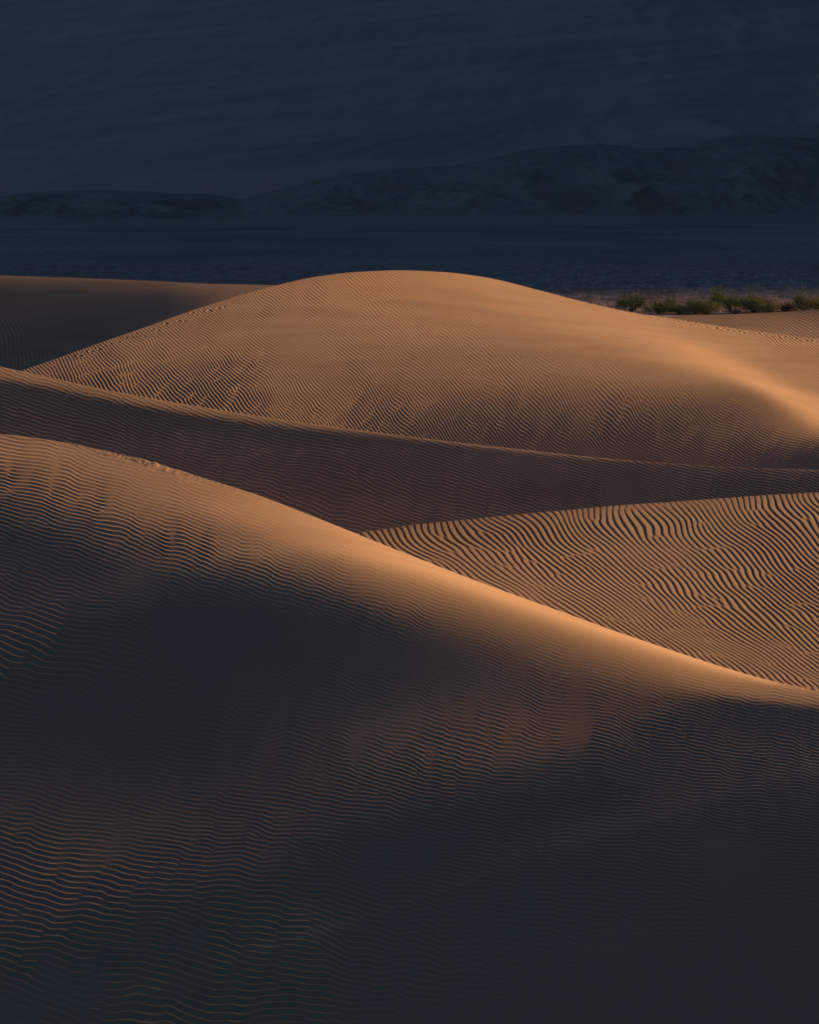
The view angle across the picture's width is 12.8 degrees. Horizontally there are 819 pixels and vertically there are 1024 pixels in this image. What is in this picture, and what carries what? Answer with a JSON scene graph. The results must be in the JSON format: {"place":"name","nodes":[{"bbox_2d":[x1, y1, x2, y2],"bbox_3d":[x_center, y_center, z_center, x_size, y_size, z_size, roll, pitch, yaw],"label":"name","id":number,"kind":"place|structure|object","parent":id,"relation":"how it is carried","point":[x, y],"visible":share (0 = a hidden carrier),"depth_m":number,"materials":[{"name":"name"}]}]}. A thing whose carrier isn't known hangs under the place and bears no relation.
{"place":"outdoors","nodes":[
{"label":"outdoors","id":0,"kind":"place"},
{"bbox_2d":[0,275,274,370],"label":"dune","id":1,"kind":"structure","parent":0,"point":[44,319],"depth_m":277.01,"materials":[{"name":"brown sand"}]},
{"bbox_2d":[0,434,818,1023],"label":"dune","id":2,"kind":"structure","parent":0,"point":[264,760],"depth_m":50.64,"materials":[{"name":"brown sand"}]},
{"bbox_2d":[0,0,818,198],"bbox_3d":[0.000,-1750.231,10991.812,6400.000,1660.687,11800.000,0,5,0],"label":"mountain","id":3,"kind":"structure","parent":0,"point":[240,99],"depth_m":11713.34,"materials":[{"name":"blue stone"}]},
{"bbox_2d":[0,367,818,532],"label":"dune","id":4,"kind":"structure","parent":0,"point":[355,481],"depth_m":109.22,"materials":[{"name":"brown sand"}]},
{"bbox_2d":[0,137,818,227],"bbox_3d":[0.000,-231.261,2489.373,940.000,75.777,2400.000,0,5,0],"label":"hills","id":5,"kind":"structure","parent":0,"point":[769,180],"depth_m":2726.31,"materials":[{"name":"blue stone"}]},
{"bbox_2d":[0,223,818,316],"bbox_3d":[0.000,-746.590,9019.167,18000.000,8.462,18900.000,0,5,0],"label":"ground","id":6,"kind":"structure","parent":0,"point":[283,255],"depth_m":729.21,"materials":[{"name":"blue sand"}]},
{"bbox_2d":[611,290,651,310],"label":"desert bush","id":7,"kind":"object","parent":6,"relation":"on","point":[633,302],"visible":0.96,"depth_m":339.24,"materials":[{"name":"green plant"}]},
{"bbox_2d":[636,297,674,313],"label":"desert bush","id":8,"kind":"object","parent":6,"relation":"on","point":[658,310],"visible":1,"depth_m":330.35,"materials":[{"name":"green plant"}]},
{"bbox_2d":[662,295,679,312],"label":"desert bush","id":9,"kind":"object","parent":6,"relation":"on","point":[671,301],"visible":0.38,"depth_m":335.42,"materials":[{"name":"green plant"}]},
{"bbox_2d":[666,303,696,314],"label":"desert bush","id":10,"kind":"object","parent":6,"relation":"on","point":[681,310],"visible":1,"depth_m":329.48,"materials":[{"name":"green plant"}]},
{"bbox_2d":[682,297,702,313],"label":"desert bush","id":11,"kind":"object","parent":6,"relation":"on","point":[689,302],"visible":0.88,"depth_m":332.28,"materials":[{"name":"green plant"}]},
{"bbox_2d":[688,295,723,314],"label":"desert bush","id":12,"kind":"object","parent":6,"relation":"on","point":[704,308],"visible":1,"depth_m":330.18,"materials":[{"name":"green plant"}]},
{"bbox_2d":[707,284,727,309],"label":"desert bush","id":13,"kind":"object","parent":6,"relation":"on","point":[715,296],"visible":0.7,"depth_m":344.27,"materials":[{"name":"green plant"}]},
{"bbox_2d":[717,290,742,309],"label":"desert bush","id":14,"kind":"object","parent":6,"relation":"on","point":[727,304],"visible":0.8,"depth_m":341.31,"materials":[{"name":"green plant"}]},
{"bbox_2d":[727,308,741,313],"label":"desert bush","id":15,"kind":"object","parent":6,"relation":"on","point":[735,311],"visible":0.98,"depth_m":332.47,"materials":[{"name":"green plant"}]},
{"bbox_2d":[729,289,780,312],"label":"desert bush","id":16,"kind":"object","parent":6,"relation":"on","point":[748,304],"visible":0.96,"depth_m":336.11,"materials":[{"name":"green plant"}]},
{"bbox_2d":[752,298,782,312],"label":"desert bush","id":17,"kind":"object","parent":6,"relation":"on","point":[769,307],"visible":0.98,"depth_m":334.18,"materials":[{"name":"green plant"}]},
{"bbox_2d":[780,302,804,311],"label":"desert bush","id":18,"kind":"object","parent":6,"relation":"on","point":[788,307],"visible":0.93,"depth_m":337.06,"materials":[{"name":"green plant"}]},
{"bbox_2d":[790,291,818,309],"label":"desert bush","id":19,"kind":"object","parent":6,"relation":"on","point":[799,301],"visible":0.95,"depth_m":341.25,"materials":[{"name":"green plant"}]},
{"bbox_2d":[806,296,818,308],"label":"desert bush","id":20,"kind":"object","parent":6,"relation":"on","point":[817,303],"visible":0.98,"depth_m":342.16,"materials":[{"name":"green plant"}]},
{"bbox_2d":[22,270,818,469],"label":"dune","id":21,"kind":"structure","parent":0,"point":[458,358],"depth_m":132.02,"materials":[{"name":"brown sand"}]},
{"bbox_2d":[356,493,818,690],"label":"dune","id":22,"kind":"structure","parent":0,"point":[731,583],"depth_m":79.90,"materials":[{"name":"brown sand"}]},
{"bbox_2d":[517,271,818,311],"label":"dry grass","id":23,"kind":"structure","parent":0,"point":[700,290],"depth_m":432.15,"materials":[{"name":"plant"}]},
{"bbox_2d":[666,309,818,338],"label":"dune","id":24,"kind":"structure","parent":0,"point":[803,323],"depth_m":253.24,"materials":[{"name":"brown sand"}]}
]}

